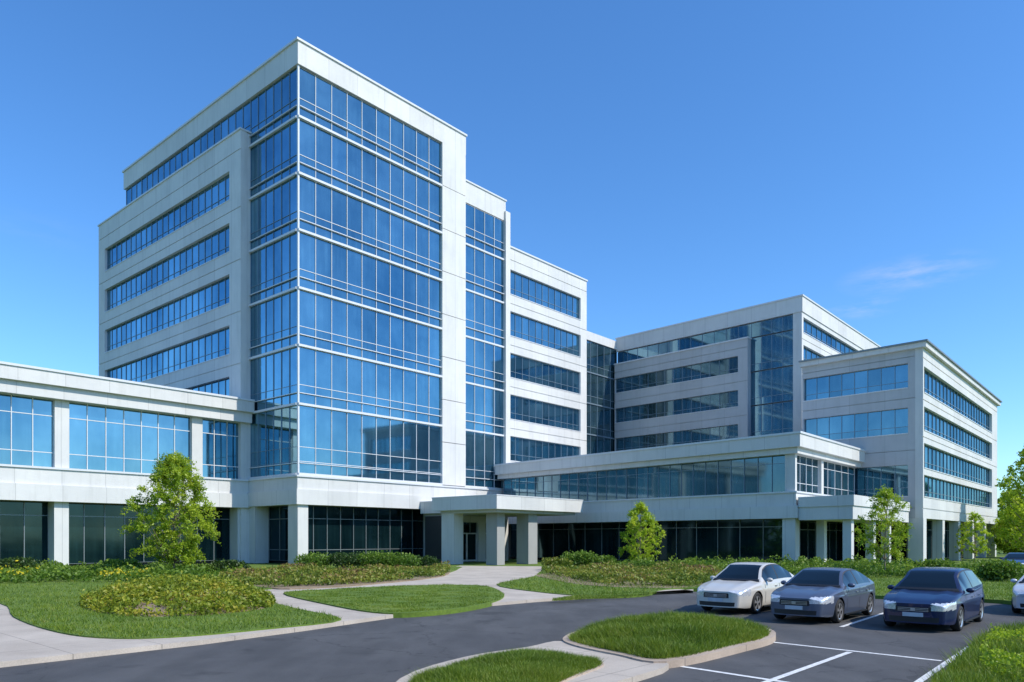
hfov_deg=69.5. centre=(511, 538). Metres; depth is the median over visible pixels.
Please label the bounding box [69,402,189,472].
window
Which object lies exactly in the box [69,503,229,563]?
window
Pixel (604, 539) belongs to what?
window
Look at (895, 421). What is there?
window
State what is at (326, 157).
window
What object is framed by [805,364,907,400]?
window
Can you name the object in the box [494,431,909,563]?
wing
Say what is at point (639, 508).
young tree
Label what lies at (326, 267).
window
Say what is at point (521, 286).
window
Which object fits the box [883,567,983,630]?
parked car
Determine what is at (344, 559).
shrub
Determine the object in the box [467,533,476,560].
door
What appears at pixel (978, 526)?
young tree
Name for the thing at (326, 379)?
window
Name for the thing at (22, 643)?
pavement
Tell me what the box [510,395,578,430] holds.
window
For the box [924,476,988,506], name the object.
window
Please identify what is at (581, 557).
shrub
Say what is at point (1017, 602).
parked car
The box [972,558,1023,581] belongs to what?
shrub
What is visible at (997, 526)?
broadleaf tree
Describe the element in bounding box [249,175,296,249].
window
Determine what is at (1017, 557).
parked car
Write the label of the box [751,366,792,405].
window
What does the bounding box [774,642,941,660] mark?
parking line
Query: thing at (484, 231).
window
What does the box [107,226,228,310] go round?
window
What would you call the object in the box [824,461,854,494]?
window
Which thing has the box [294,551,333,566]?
shrub
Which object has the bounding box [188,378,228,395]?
window
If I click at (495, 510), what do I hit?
entrance canopy
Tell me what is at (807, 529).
window
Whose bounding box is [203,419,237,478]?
window
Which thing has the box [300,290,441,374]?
window
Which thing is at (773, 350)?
window
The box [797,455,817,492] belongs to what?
window
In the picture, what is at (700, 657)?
kerb
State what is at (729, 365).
window
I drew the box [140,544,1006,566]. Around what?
ground
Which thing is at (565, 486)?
window
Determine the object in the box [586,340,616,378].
window
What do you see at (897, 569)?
ground cover
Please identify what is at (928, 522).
window
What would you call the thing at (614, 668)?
pavement
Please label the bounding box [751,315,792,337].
window
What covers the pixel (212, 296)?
window
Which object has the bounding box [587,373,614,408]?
window
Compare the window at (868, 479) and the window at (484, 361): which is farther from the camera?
the window at (484, 361)
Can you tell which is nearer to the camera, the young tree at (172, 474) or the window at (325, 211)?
the young tree at (172, 474)
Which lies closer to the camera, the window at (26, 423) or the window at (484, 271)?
the window at (26, 423)
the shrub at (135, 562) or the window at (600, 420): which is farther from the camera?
the window at (600, 420)
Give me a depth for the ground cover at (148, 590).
21.77 m
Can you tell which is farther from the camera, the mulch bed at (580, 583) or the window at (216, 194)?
the window at (216, 194)
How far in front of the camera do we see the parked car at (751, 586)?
21.88 m
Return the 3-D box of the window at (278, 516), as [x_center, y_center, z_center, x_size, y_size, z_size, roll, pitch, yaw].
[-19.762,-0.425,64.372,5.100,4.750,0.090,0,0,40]
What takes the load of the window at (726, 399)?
in the facade wall
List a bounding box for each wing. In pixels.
[0,361,254,565]
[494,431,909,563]
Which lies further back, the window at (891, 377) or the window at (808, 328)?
the window at (808, 328)
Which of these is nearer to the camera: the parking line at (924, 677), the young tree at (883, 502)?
the parking line at (924, 677)
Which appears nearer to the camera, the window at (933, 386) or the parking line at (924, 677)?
the parking line at (924, 677)
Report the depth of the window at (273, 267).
63.35 m
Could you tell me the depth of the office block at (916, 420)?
66.81 m
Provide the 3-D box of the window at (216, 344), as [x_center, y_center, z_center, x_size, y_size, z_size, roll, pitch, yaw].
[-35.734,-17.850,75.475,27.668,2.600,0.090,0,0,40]
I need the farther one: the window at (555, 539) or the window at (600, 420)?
the window at (600, 420)
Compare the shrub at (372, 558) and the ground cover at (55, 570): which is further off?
the shrub at (372, 558)
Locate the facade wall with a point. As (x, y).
(697, 394)
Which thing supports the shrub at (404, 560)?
on the lawn at (147, 620)
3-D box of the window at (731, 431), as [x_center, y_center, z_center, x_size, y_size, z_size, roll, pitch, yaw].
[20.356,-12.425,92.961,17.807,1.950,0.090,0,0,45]
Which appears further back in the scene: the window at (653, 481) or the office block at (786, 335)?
the office block at (786, 335)
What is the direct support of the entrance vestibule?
on the ground at (511, 562)
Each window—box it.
[0,393,52,466]
[0,501,47,564]
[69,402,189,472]
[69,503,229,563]
[107,174,228,269]
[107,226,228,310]
[107,277,228,350]
[107,327,228,381]
[126,101,249,204]
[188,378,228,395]
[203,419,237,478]
[249,67,296,143]
[249,119,296,196]
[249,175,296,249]
[249,232,296,303]
[249,290,296,356]
[250,347,296,410]
[250,405,296,476]
[269,506,287,560]
[300,67,441,182]
[300,119,441,230]
[300,175,441,277]
[300,232,441,326]
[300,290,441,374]
[300,347,441,423]
[300,405,440,482]
[308,506,423,559]
[463,522,476,532]
[464,383,503,434]
[465,291,504,345]
[466,203,504,257]
[466,245,503,301]
[466,337,503,389]
[466,431,503,487]
[504,473,577,498]
[510,271,578,318]
[510,312,578,355]
[510,353,578,393]
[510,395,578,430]
[510,436,578,460]
[510,523,584,557]
[578,465,669,500]
[585,521,675,560]
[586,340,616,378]
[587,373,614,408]
[587,404,614,437]
[587,435,614,453]
[616,356,737,392]
[616,390,737,422]
[616,424,737,450]
[618,324,750,362]
[670,455,784,496]
[676,519,781,562]
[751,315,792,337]
[751,330,792,371]
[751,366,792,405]
[751,401,792,435]
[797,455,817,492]
[800,521,842,560]
[803,319,855,352]
[803,347,821,359]
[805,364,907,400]
[805,408,907,439]
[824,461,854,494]
[838,522,906,560]
[855,465,907,496]
[907,520,975,559]
[924,369,988,429]
[924,409,988,457]
[924,445,988,485]
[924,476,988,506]
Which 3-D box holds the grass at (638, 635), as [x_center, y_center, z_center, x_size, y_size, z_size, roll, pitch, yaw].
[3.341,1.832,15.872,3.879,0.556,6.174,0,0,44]
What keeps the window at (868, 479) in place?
in the office block at (916, 420)
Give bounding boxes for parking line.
[681,666,785,681]
[763,652,851,681]
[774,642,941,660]
[839,613,882,626]
[914,646,967,681]
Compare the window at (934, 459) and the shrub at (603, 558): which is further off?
the window at (934, 459)
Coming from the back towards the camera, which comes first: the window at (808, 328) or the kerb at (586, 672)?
the window at (808, 328)
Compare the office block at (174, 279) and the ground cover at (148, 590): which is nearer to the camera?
the ground cover at (148, 590)
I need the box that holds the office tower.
[122,36,503,564]
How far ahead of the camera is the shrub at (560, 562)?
48.58 m
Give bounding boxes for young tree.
[117,450,221,570]
[617,501,666,560]
[852,484,914,569]
[954,523,966,560]
[957,511,993,561]
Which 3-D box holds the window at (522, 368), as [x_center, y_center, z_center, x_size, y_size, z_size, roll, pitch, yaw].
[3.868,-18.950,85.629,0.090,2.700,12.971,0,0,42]
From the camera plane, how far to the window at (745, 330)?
92.31 m
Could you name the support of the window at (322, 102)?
in the office tower
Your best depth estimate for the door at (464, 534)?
68.75 m
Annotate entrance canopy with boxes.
[420,494,583,564]
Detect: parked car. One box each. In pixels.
[697,562,793,613]
[771,567,875,622]
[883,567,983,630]
[999,553,1023,565]
[1010,575,1023,612]
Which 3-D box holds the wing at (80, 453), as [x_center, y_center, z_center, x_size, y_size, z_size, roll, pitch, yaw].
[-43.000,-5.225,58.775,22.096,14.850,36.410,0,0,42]
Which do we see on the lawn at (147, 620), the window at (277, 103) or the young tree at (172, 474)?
the young tree at (172, 474)
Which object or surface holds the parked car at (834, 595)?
on the road
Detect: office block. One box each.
[97,127,251,562]
[508,245,587,558]
[615,294,880,435]
[798,339,1001,561]
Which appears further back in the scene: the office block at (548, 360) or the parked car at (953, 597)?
the office block at (548, 360)
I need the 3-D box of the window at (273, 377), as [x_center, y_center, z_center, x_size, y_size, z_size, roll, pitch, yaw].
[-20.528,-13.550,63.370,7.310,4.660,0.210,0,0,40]
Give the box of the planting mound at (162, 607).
[93,587,266,616]
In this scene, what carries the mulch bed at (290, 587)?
on the lawn at (147, 620)
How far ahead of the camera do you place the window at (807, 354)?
84.42 m
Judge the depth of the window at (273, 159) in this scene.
63.35 m
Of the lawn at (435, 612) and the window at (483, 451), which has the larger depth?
the window at (483, 451)
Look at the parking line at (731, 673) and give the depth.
11.98 m
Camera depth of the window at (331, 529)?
67.55 m
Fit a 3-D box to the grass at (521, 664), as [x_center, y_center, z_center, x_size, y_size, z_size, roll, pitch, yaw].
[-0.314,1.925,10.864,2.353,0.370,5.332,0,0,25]
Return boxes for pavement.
[0,566,692,667]
[396,641,668,681]
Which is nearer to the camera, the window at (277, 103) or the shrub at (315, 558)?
the shrub at (315, 558)
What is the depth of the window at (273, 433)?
63.35 m
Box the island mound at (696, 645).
[659,623,740,653]
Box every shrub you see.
[0,556,42,569]
[98,557,143,573]
[208,558,251,571]
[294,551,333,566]
[327,551,367,568]
[352,550,392,567]
[375,550,422,566]
[408,555,439,566]
[541,557,573,566]
[558,550,597,565]
[589,554,616,567]
[914,558,957,566]
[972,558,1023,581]
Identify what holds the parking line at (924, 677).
on the road
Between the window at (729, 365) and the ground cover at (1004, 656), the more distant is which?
the window at (729, 365)
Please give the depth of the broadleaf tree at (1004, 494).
97.78 m
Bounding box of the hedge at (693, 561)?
[609,553,916,567]
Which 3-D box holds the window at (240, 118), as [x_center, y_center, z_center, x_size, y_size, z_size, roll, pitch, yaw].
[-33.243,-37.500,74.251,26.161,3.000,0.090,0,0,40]
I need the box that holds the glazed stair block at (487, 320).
[464,179,509,489]
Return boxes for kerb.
[562,663,603,681]
[563,629,775,667]
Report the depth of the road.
14.61 m
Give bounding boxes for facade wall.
[614,336,751,450]
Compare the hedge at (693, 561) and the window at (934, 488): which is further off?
the window at (934, 488)
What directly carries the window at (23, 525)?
in the wing at (80, 453)
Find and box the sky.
[0,0,1023,518]
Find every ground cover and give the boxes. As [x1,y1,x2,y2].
[0,558,243,583]
[79,570,275,616]
[218,560,450,586]
[541,559,723,585]
[713,558,1023,578]
[979,623,1023,678]
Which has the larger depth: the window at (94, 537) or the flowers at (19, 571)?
the window at (94, 537)
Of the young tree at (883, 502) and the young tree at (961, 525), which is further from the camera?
the young tree at (961, 525)
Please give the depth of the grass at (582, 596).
26.27 m
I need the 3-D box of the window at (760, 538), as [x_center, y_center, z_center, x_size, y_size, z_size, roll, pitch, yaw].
[17.730,0.250,60.333,0.090,3.500,10.100,0,0,-43]
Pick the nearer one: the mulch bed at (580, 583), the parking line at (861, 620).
the parking line at (861, 620)
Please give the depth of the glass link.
97.18 m
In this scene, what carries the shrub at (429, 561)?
on the lawn at (147, 620)
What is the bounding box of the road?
[0,592,1023,681]
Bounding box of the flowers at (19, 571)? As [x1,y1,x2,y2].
[0,560,39,574]
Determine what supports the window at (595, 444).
in the glass link
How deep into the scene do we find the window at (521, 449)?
84.46 m
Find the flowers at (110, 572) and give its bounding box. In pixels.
[97,566,150,575]
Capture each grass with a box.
[403,645,603,681]
[552,591,656,600]
[567,609,771,658]
[922,619,1023,681]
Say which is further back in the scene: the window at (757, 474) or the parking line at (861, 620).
the window at (757, 474)
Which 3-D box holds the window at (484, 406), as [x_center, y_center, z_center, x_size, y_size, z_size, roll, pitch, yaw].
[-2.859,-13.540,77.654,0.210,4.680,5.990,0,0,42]
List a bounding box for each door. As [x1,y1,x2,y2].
[463,533,466,561]
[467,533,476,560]
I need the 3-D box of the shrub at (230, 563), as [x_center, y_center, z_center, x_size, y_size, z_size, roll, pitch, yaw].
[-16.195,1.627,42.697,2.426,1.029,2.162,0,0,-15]
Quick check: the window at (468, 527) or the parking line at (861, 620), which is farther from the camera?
the window at (468, 527)
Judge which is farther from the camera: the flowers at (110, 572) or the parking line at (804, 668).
the flowers at (110, 572)
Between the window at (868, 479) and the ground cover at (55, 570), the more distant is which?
the window at (868, 479)
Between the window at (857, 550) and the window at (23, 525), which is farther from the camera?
the window at (857, 550)
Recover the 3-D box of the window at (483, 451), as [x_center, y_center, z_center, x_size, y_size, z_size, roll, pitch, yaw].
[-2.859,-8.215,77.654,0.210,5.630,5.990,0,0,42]
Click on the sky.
(684, 160)
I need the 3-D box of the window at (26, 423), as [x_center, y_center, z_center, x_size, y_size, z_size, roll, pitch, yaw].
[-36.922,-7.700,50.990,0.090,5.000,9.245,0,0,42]
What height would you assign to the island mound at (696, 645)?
0.340 m
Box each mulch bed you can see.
[231,571,449,589]
[536,571,707,587]
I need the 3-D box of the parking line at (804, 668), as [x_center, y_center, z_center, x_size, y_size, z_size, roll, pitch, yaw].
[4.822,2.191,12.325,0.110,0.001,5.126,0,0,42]
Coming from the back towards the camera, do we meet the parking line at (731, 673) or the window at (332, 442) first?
the window at (332, 442)
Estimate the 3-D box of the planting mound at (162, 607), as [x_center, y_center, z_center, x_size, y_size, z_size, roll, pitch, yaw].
[-11.723,1.805,25.738,5.694,0.550,13.727,0,0,-28]
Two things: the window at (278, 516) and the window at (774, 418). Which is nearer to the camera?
the window at (278, 516)
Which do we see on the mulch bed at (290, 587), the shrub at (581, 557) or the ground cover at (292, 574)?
the ground cover at (292, 574)
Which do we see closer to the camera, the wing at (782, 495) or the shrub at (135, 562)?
the shrub at (135, 562)
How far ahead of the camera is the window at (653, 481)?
66.86 m
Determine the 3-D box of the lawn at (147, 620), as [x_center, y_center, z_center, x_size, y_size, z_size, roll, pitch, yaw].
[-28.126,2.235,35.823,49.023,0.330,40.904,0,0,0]
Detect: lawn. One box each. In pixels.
[0,566,461,638]
[283,585,503,617]
[497,569,1015,604]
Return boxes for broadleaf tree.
[986,489,1016,550]
[988,502,1023,553]
[993,446,1023,550]
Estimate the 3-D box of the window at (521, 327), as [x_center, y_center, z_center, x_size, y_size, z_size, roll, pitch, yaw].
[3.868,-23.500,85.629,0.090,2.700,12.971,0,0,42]
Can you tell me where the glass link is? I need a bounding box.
[586,331,616,453]
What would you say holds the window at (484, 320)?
in the glazed stair block at (487, 320)
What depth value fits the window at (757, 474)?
59.19 m
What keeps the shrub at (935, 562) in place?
on the lawn at (987, 600)
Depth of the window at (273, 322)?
63.36 m
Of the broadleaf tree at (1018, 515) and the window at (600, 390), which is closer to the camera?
the broadleaf tree at (1018, 515)
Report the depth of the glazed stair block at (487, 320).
77.96 m
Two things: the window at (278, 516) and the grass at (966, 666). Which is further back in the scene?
the window at (278, 516)
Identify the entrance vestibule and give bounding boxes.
[425,516,507,561]
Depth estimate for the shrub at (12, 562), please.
42.57 m
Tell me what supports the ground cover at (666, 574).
on the mulch bed at (580, 583)

